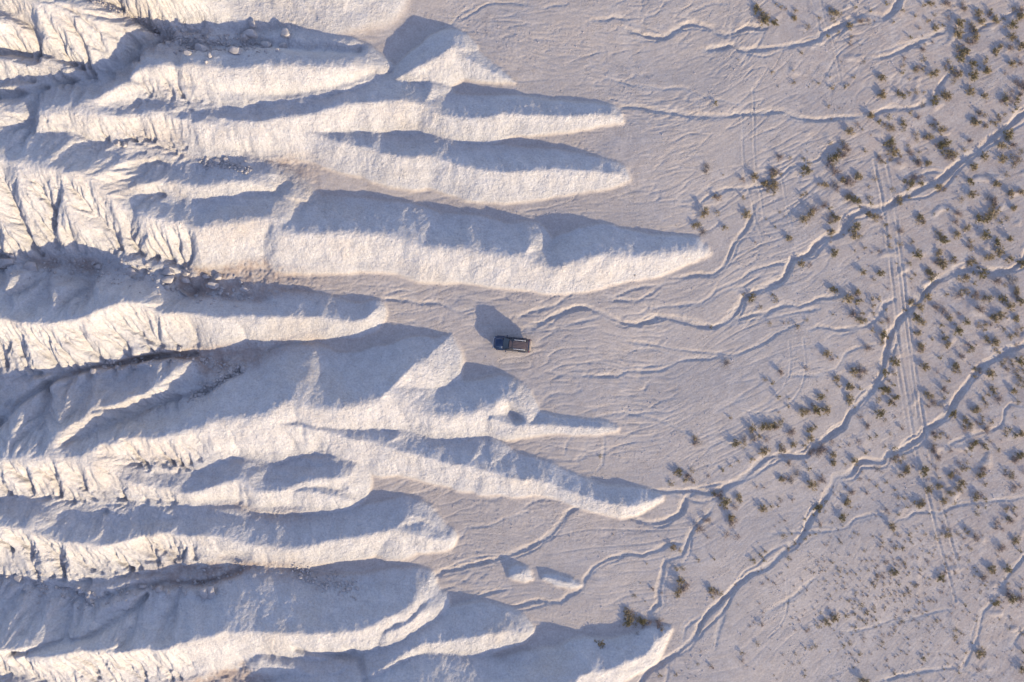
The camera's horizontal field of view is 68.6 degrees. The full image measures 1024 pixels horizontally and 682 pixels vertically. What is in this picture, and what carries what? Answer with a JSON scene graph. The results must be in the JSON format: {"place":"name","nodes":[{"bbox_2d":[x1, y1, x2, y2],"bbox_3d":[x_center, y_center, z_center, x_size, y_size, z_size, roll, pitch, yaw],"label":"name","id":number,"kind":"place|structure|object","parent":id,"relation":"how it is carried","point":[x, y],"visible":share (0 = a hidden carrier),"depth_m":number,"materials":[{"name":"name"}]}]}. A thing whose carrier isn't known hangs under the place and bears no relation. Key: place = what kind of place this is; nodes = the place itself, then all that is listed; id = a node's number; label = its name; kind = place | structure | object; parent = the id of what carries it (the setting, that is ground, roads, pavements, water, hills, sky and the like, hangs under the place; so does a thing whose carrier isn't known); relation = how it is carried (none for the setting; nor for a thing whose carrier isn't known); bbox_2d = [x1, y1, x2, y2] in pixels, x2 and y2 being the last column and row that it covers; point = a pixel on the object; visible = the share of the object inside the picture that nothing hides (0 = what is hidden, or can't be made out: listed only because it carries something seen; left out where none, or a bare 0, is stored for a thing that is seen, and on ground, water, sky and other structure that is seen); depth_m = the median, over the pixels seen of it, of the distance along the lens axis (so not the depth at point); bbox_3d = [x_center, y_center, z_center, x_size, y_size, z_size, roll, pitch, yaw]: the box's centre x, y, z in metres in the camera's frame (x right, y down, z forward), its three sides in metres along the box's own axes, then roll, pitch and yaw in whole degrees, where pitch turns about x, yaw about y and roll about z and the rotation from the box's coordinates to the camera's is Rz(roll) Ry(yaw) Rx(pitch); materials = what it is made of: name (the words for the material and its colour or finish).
{"place":"outdoors","nodes":[
{"label":"outdoors","id":0,"kind":"place"},
{"bbox_2d":[0,55,60,81],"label":"ridge","id":1,"kind":"structure","parent":0,"point":[12,68],"depth_m":93.52,"materials":[{"name":"soil"}]},
{"bbox_2d":[0,0,162,76],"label":"ridge","id":2,"kind":"structure","parent":0,"point":[70,38],"depth_m":93.38,"materials":[{"name":"stone"}]},
{"bbox_2d":[0,250,387,376],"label":"ridge","id":3,"kind":"structure","parent":0,"point":[57,322],"depth_m":95.75,"materials":[{"name":"soil"}]},
{"bbox_2d":[0,258,14,267],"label":"boulder","id":4,"kind":"object","parent":3,"relation":"on","point":[5,262],"visible":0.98,"depth_m":94.71,"materials":[{"name":"grey stone"}]},
{"bbox_2d":[22,262,37,271],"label":"boulder","id":5,"kind":"object","parent":3,"relation":"on","point":[30,266],"visible":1,"depth_m":94.74,"materials":[{"name":"grey stone"}]},
{"bbox_2d":[125,268,135,275],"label":"boulder","id":6,"kind":"object","parent":3,"relation":"on","point":[130,272],"visible":1,"depth_m":95.67,"materials":[{"name":"grey stone"}]},
{"bbox_2d":[160,275,173,284],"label":"boulder","id":7,"kind":"object","parent":3,"relation":"on","point":[167,280],"visible":1,"depth_m":96.26,"materials":[{"name":"white stone"}]},
{"bbox_2d":[161,268,174,275],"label":"boulder","id":8,"kind":"object","parent":3,"relation":"on","point":[167,271],"visible":0.98,"depth_m":96.54,"materials":[{"name":"grey stone"}]},
{"bbox_2d":[180,277,189,282],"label":"boulder","id":9,"kind":"object","parent":3,"relation":"on","point":[184,280],"visible":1,"depth_m":97.20,"materials":[{"name":"grey stone"}]},
{"bbox_2d":[207,282,218,289],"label":"boulder","id":10,"kind":"object","parent":3,"relation":"on","point":[212,285],"visible":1,"depth_m":97.36,"materials":[{"name":"white stone"}]},
{"bbox_2d":[239,286,249,291],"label":"boulder","id":11,"kind":"object","parent":3,"relation":"on","point":[243,289],"visible":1,"depth_m":97.72,"materials":[{"name":"grey stone"}]},
{"bbox_2d":[0,27,393,157],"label":"ridge","id":12,"kind":"structure","parent":0,"point":[151,88],"depth_m":95.07,"materials":[{"name":"soil"}]},
{"bbox_2d":[195,44,206,51],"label":"boulder","id":13,"kind":"object","parent":12,"relation":"on","point":[200,47],"visible":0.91,"depth_m":94.98,"materials":[{"name":"grey stone"}]},
{"bbox_2d":[228,46,241,54],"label":"boulder","id":14,"kind":"object","parent":12,"relation":"on","point":[234,50],"visible":1,"depth_m":95.10,"materials":[{"name":"grey stone"}]},
{"bbox_2d":[239,34,248,40],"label":"boulder","id":15,"kind":"object","parent":12,"relation":"on","point":[244,37],"visible":1,"depth_m":96.85,"materials":[{"name":"grey stone"}]},
{"bbox_2d":[242,29,257,37],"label":"boulder","id":16,"kind":"object","parent":12,"relation":"on","point":[250,33],"visible":1,"depth_m":96.78,"materials":[{"name":"grey stone"}]},
{"bbox_2d":[260,41,270,47],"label":"boulder","id":17,"kind":"object","parent":12,"relation":"on","point":[265,44],"visible":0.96,"depth_m":96.82,"materials":[{"name":"grey stone"}]},
{"bbox_2d":[280,28,290,37],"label":"boulder","id":18,"kind":"object","parent":12,"relation":"on","point":[285,32],"visible":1,"depth_m":96.99,"materials":[{"name":"grey stone"}]},
{"bbox_2d":[0,564,450,681],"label":"ridge","id":19,"kind":"structure","parent":0,"point":[262,623],"depth_m":95.93,"materials":[{"name":"soil"}]},
{"bbox_2d":[14,575,21,582],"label":"boulder","id":20,"kind":"object","parent":19,"relation":"on","point":[17,578],"visible":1,"depth_m":94.66,"materials":[{"name":"grey stone"}]},
{"bbox_2d":[155,585,162,592],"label":"boulder","id":21,"kind":"object","parent":19,"relation":"on","point":[159,588],"visible":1,"depth_m":96.21,"materials":[{"name":"grey stone"}]},
{"bbox_2d":[198,586,214,599],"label":"split boulder","id":22,"kind":"object","parent":19,"relation":"on","point":[206,592],"visible":1,"depth_m":96.13,"materials":[{"name":"grey stone"}]},
{"bbox_2d":[0,494,457,582],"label":"ridge","id":23,"kind":"structure","parent":0,"point":[66,540],"depth_m":96.40,"materials":[{"name":"soil"}]},
{"bbox_2d":[114,453,371,514],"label":"ridge","id":24,"kind":"structure","parent":0,"point":[314,483],"depth_m":96.92,"materials":[{"name":"sand"}]},
{"bbox_2d":[119,0,406,36],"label":"ridge","id":25,"kind":"structure","parent":0,"point":[342,17],"depth_m":97.51,"materials":[{"name":"soil"}]},
{"bbox_2d":[248,18,256,26],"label":"boulder","id":26,"kind":"object","parent":25,"relation":"on","point":[251,22],"visible":1,"depth_m":97.12,"materials":[{"name":"grey stone"}]},
{"bbox_2d":[0,334,619,506],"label":"ridge","id":27,"kind":"structure","parent":0,"point":[82,438],"depth_m":95.92,"materials":[{"name":"snow"}]},
{"bbox_2d":[0,624,672,681],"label":"ridge","id":28,"kind":"structure","parent":0,"point":[623,657],"depth_m":98.72,"materials":[{"name":"snow"}]},
{"bbox_2d":[0,128,711,294],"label":"ridge","id":29,"kind":"structure","parent":0,"point":[72,196],"depth_m":96.76,"materials":[{"name":"snow"}]},
{"bbox_2d":[213,273,221,279],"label":"boulder","id":30,"kind":"object","parent":29,"relation":"on","point":[217,276],"visible":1,"depth_m":97.56,"materials":[{"name":"grey stone"}]},
{"bbox_2d":[113,71,623,163],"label":"ridge","id":31,"kind":"structure","parent":0,"point":[387,102],"depth_m":98.22,"materials":[{"name":"soil"}]},
{"bbox_2d":[344,601,535,681],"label":"ridge","id":32,"kind":"structure","parent":0,"point":[479,628],"depth_m":98.54,"materials":[{"name":"soil"}]},
{"bbox_2d":[391,29,514,86],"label":"ridge","id":33,"kind":"structure","parent":0,"point":[453,57],"depth_m":99.00,"materials":[{"name":"soil"}]},
{"bbox_2d":[289,130,630,203],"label":"ridge","id":34,"kind":"structure","parent":0,"point":[480,173],"depth_m":98.71,"materials":[{"name":"soil"}]},
{"bbox_2d":[277,421,663,518],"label":"ridge","id":35,"kind":"structure","parent":0,"point":[485,466],"depth_m":98.80,"materials":[{"name":"soil"}]},
{"bbox_2d":[172,0,1023,681],"bbox_3d":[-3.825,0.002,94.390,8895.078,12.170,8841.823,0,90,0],"label":"ground","id":36,"kind":"structure","parent":0,"point":[586,346],"depth_m":100.02,"materials":[{"name":"white snow"}]},
{"bbox_2d":[4,0,363,613],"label":"rubble","id":37,"kind":"object","parent":36,"relation":"on","point":[208,163],"visible":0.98,"depth_m":96.71,"materials":[{"name":"grey stone"}]},
{"bbox_2d":[492,335,531,352],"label":"off road car","id":38,"kind":"object","parent":36,"relation":"on","point":[511,344],"visible":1,"depth_m":98.75,"materials":[{"name":"blue paint"}]},
{"bbox_2d":[507,563,533,582],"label":"mound","id":39,"kind":"object","parent":36,"relation":"on","point":[520,572],"visible":1,"depth_m":99.70,"materials":[{"name":"white snow"}]},
{"bbox_2d":[540,572,582,588],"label":"mound","id":40,"kind":"object","parent":36,"relation":"on","point":[558,579],"visible":1,"depth_m":99.72,"materials":[{"name":"white snow"}]},
{"bbox_2d":[623,617,633,626],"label":"shrub","id":41,"kind":"object","parent":36,"relation":"on","point":[628,623],"visible":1,"depth_m":99.73,"materials":[{"name":"green plant"}]},
{"bbox_2d":[309,0,1023,681],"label":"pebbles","id":42,"kind":"object","parent":36,"relation":"on","point":[791,310],"visible":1,"depth_m":99.97,"materials":[{"name":"grey stone"}]},
{"bbox_2d":[677,576,684,585],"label":"shrub","id":43,"kind":"object","parent":36,"relation":"on","point":[679,581],"visible":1,"depth_m":99.60,"materials":[{"name":"green plant"}]},
{"bbox_2d":[701,206,708,218],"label":"shrub","id":44,"kind":"object","parent":36,"relation":"on","point":[705,211],"visible":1,"depth_m":99.61,"materials":[{"name":"green plant"}]},
{"bbox_2d":[719,497,731,506],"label":"shrub","id":45,"kind":"object","parent":36,"relation":"on","point":[725,503],"visible":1,"depth_m":99.64,"materials":[{"name":"green plant"}]},
{"bbox_2d":[741,209,752,218],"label":"shrub","id":46,"kind":"object","parent":36,"relation":"on","point":[746,213],"visible":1,"depth_m":99.99,"materials":[{"name":"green plant"}]},
{"bbox_2d":[758,446,768,456],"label":"shrub","id":47,"kind":"object","parent":36,"relation":"on","point":[764,452],"visible":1,"depth_m":99.55,"materials":[{"name":"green plant"}]},
{"bbox_2d":[760,14,769,26],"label":"shrub","id":48,"kind":"object","parent":36,"relation":"on","point":[765,19],"visible":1,"depth_m":99.63,"materials":[{"name":"green plant"}]},
{"bbox_2d":[594,3,1023,681],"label":"scrub","id":49,"kind":"object","parent":36,"relation":"on","point":[918,333],"visible":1,"depth_m":99.86,"materials":[{"name":"green plant"}]},
{"bbox_2d":[599,1,1023,673],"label":"scrub","id":50,"kind":"object","parent":36,"relation":"on","point":[1011,477],"visible":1,"depth_m":99.83,"materials":[{"name":"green plant"}]},
{"bbox_2d":[807,479,817,490],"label":"shrub","id":51,"kind":"object","parent":36,"relation":"on","point":[812,485],"visible":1,"depth_m":99.61,"materials":[{"name":"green plant"}]},
{"bbox_2d":[813,504,822,512],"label":"shrub","id":52,"kind":"object","parent":36,"relation":"on","point":[818,507],"visible":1,"depth_m":99.92,"materials":[{"name":"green plant"}]},
{"bbox_2d":[813,405,823,415],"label":"shrub","id":53,"kind":"object","parent":36,"relation":"on","point":[817,410],"visible":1,"depth_m":99.57,"materials":[{"name":"green plant"}]},
{"bbox_2d":[627,0,1023,681],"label":"scrub","id":54,"kind":"object","parent":36,"relation":"on","point":[955,260],"visible":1,"depth_m":99.86,"materials":[{"name":"plant"}]},
{"bbox_2d":[823,405,831,415],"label":"shrub","id":55,"kind":"object","parent":36,"relation":"on","point":[827,410],"visible":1,"depth_m":99.75,"materials":[{"name":"green plant"}]},
{"bbox_2d":[635,1,1019,645],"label":"scrub","id":56,"kind":"object","parent":36,"relation":"on","point":[860,366],"visible":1,"depth_m":99.86,"materials":[{"name":"brown plant"}]},
{"bbox_2d":[842,292,853,303],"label":"shrub","id":57,"kind":"object","parent":36,"relation":"on","point":[849,299],"visible":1,"depth_m":99.55,"materials":[{"name":"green plant"}]},
{"bbox_2d":[846,394,854,405],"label":"shrub","id":58,"kind":"object","parent":36,"relation":"on","point":[848,396],"visible":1,"depth_m":99.82,"materials":[{"name":"green plant"}]},
{"bbox_2d":[846,382,854,390],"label":"shrub","id":59,"kind":"object","parent":36,"relation":"on","point":[851,387],"visible":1,"depth_m":99.70,"materials":[{"name":"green plant"}]},
{"bbox_2d":[850,221,860,232],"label":"shrub","id":60,"kind":"object","parent":36,"relation":"on","point":[857,227],"visible":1,"depth_m":99.74,"materials":[{"name":"green plant"}]},
{"bbox_2d":[851,195,862,207],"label":"shrub","id":61,"kind":"object","parent":36,"relation":"on","point":[855,200],"visible":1,"depth_m":99.64,"materials":[{"name":"green plant"}]},
{"bbox_2d":[855,171,862,179],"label":"shrub","id":62,"kind":"object","parent":36,"relation":"on","point":[858,176],"visible":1,"depth_m":99.78,"materials":[{"name":"green plant"}]},
{"bbox_2d":[855,317,867,323],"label":"shrub","id":63,"kind":"object","parent":36,"relation":"on","point":[860,320],"visible":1,"depth_m":99.60,"materials":[{"name":"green plant"}]},
{"bbox_2d":[874,408,885,417],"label":"shrub","id":64,"kind":"object","parent":36,"relation":"on","point":[881,413],"visible":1,"depth_m":99.72,"materials":[{"name":"green plant"}]},
{"bbox_2d":[878,385,890,394],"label":"shrub","id":65,"kind":"object","parent":36,"relation":"on","point":[884,390],"visible":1,"depth_m":99.81,"materials":[{"name":"green plant"}]},
{"bbox_2d":[881,330,888,340],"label":"shrub","id":66,"kind":"object","parent":36,"relation":"on","point":[884,334],"visible":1,"depth_m":99.66,"materials":[{"name":"green plant"}]},
{"bbox_2d":[887,145,899,156],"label":"shrub","id":67,"kind":"object","parent":36,"relation":"on","point":[894,152],"visible":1,"depth_m":99.77,"materials":[{"name":"green plant"}]},
{"bbox_2d":[889,356,899,366],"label":"shrub","id":68,"kind":"object","parent":36,"relation":"on","point":[895,363],"visible":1,"depth_m":99.89,"materials":[{"name":"green plant"}]},
{"bbox_2d":[912,312,921,321],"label":"shrub","id":69,"kind":"object","parent":36,"relation":"on","point":[916,317],"visible":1,"depth_m":99.77,"materials":[{"name":"green plant"}]},
{"bbox_2d":[912,248,922,259],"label":"shrub","id":70,"kind":"object","parent":36,"relation":"on","point":[917,255],"visible":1,"depth_m":99.58,"materials":[{"name":"green plant"}]},
{"bbox_2d":[919,466,929,476],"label":"shrub","id":71,"kind":"object","parent":36,"relation":"on","point":[926,469],"visible":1,"depth_m":99.75,"materials":[{"name":"green plant"}]},
{"bbox_2d":[919,363,930,370],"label":"shrub","id":72,"kind":"object","parent":36,"relation":"on","point":[925,366],"visible":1,"depth_m":99.83,"materials":[{"name":"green plant"}]},
{"bbox_2d":[928,69,940,77],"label":"shrub","id":73,"kind":"object","parent":36,"relation":"on","point":[935,72],"visible":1,"depth_m":99.65,"materials":[{"name":"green plant"}]},
{"bbox_2d":[930,94,939,105],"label":"shrub","id":74,"kind":"object","parent":36,"relation":"on","point":[935,96],"visible":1,"depth_m":99.83,"materials":[{"name":"green plant"}]},
{"bbox_2d":[938,126,946,135],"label":"shrub","id":75,"kind":"object","parent":36,"relation":"on","point":[942,130],"visible":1,"depth_m":99.60,"materials":[{"name":"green plant"}]},
{"bbox_2d":[939,497,948,505],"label":"shrub","id":76,"kind":"object","parent":36,"relation":"on","point":[945,499],"visible":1,"depth_m":99.68,"materials":[{"name":"green plant"}]},
{"bbox_2d":[954,325,963,335],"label":"shrub","id":77,"kind":"object","parent":36,"relation":"on","point":[959,331],"visible":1,"depth_m":99.79,"materials":[{"name":"green plant"}]},
{"bbox_2d":[954,25,965,38],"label":"shrub","id":78,"kind":"object","parent":36,"relation":"on","point":[958,33],"visible":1,"depth_m":99.67,"materials":[{"name":"green plant"}]},
{"bbox_2d":[957,18,965,27],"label":"shrub","id":79,"kind":"object","parent":36,"relation":"on","point":[962,20],"visible":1,"depth_m":99.76,"materials":[{"name":"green plant"}]},
{"bbox_2d":[965,85,976,95],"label":"shrub","id":80,"kind":"object","parent":36,"relation":"on","point":[970,90],"visible":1,"depth_m":99.80,"materials":[{"name":"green plant"}]},
{"bbox_2d":[968,69,978,80],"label":"shrub","id":81,"kind":"object","parent":36,"relation":"on","point":[973,77],"visible":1,"depth_m":99.67,"materials":[{"name":"green plant"}]},
{"bbox_2d":[968,190,978,198],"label":"shrub","id":82,"kind":"object","parent":36,"relation":"on","point":[973,195],"visible":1,"depth_m":99.67,"materials":[{"name":"green plant"}]},
{"bbox_2d":[970,162,979,170],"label":"shrub","id":83,"kind":"object","parent":36,"relation":"on","point":[973,166],"visible":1,"depth_m":99.75,"materials":[{"name":"green plant"}]},
{"bbox_2d":[975,647,985,658],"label":"shrub","id":84,"kind":"object","parent":36,"relation":"on","point":[980,654],"visible":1,"depth_m":99.75,"materials":[{"name":"green plant"}]},
{"bbox_2d":[978,268,989,278],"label":"shrub","id":85,"kind":"object","parent":36,"relation":"on","point":[982,275],"visible":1,"depth_m":99.70,"materials":[{"name":"green plant"}]},
{"bbox_2d":[980,229,990,240],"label":"shrub","id":86,"kind":"object","parent":36,"relation":"on","point":[985,234],"visible":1,"depth_m":99.59,"materials":[{"name":"green plant"}]},
{"bbox_2d":[981,215,991,223],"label":"shrub","id":87,"kind":"object","parent":36,"relation":"on","point":[985,219],"visible":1,"depth_m":99.62,"materials":[{"name":"green plant"}]},
{"bbox_2d":[983,65,991,74],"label":"shrub","id":88,"kind":"object","parent":36,"relation":"on","point":[988,70],"visible":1,"depth_m":99.61,"materials":[{"name":"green plant"}]},
{"bbox_2d":[985,208,996,219],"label":"shrub","id":89,"kind":"object","parent":36,"relation":"on","point":[991,213],"visible":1,"depth_m":99.69,"materials":[{"name":"green plant"}]},
{"bbox_2d":[985,368,997,379],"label":"shrub","id":90,"kind":"object","parent":36,"relation":"on","point":[991,373],"visible":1,"depth_m":99.79,"materials":[{"name":"green plant"}]},
{"bbox_2d":[987,565,996,573],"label":"shrub","id":91,"kind":"object","parent":36,"relation":"on","point":[990,568],"visible":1,"depth_m":99.64,"materials":[{"name":"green plant"}]},
{"bbox_2d":[995,244,1004,257],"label":"shrub","id":92,"kind":"object","parent":36,"relation":"on","point":[1000,252],"visible":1,"depth_m":99.64,"materials":[{"name":"green plant"}]},
{"bbox_2d":[994,311,1007,320],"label":"shrub","id":93,"kind":"object","parent":36,"relation":"on","point":[1001,315],"visible":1,"depth_m":99.60,"materials":[{"name":"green plant"}]},
{"bbox_2d":[997,154,1008,162],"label":"shrub","id":94,"kind":"object","parent":36,"relation":"on","point":[1003,158],"visible":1,"depth_m":99.85,"materials":[{"name":"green plant"}]},
{"bbox_2d":[998,294,1008,302],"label":"shrub","id":95,"kind":"object","parent":36,"relation":"on","point":[1006,300],"visible":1,"depth_m":99.56,"materials":[{"name":"green plant"}]},
{"bbox_2d":[1003,563,1012,573],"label":"shrub","id":96,"kind":"object","parent":36,"relation":"on","point":[1008,569],"visible":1,"depth_m":99.67,"materials":[{"name":"green plant"}]},
{"bbox_2d":[1003,128,1013,141],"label":"shrub","id":97,"kind":"object","parent":36,"relation":"on","point":[1008,134],"visible":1,"depth_m":99.87,"materials":[{"name":"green plant"}]},
{"bbox_2d":[1006,301,1016,311],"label":"shrub","id":98,"kind":"object","parent":36,"relation":"on","point":[1012,306],"visible":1,"depth_m":99.51,"materials":[{"name":"green plant"}]},
{"bbox_2d":[1008,59,1016,67],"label":"shrub","id":99,"kind":"object","parent":36,"relation":"on","point":[1014,62],"visible":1,"depth_m":99.70,"materials":[{"name":"green plant"}]},
{"bbox_2d":[1007,19,1018,28],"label":"shrub","id":100,"kind":"object","parent":36,"relation":"on","point":[1013,23],"visible":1,"depth_m":99.76,"materials":[{"name":"green plant"}]},
{"bbox_2d":[1008,594,1019,604],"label":"shrub","id":101,"kind":"object","parent":36,"relation":"on","point":[1013,600],"visible":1,"depth_m":99.52,"materials":[{"name":"green plant"}]},
{"bbox_2d":[1014,355,1023,367],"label":"shrub","id":102,"kind":"object","parent":36,"relation":"on","point":[1020,362],"visible":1,"depth_m":99.63,"materials":[{"name":"green plant"}]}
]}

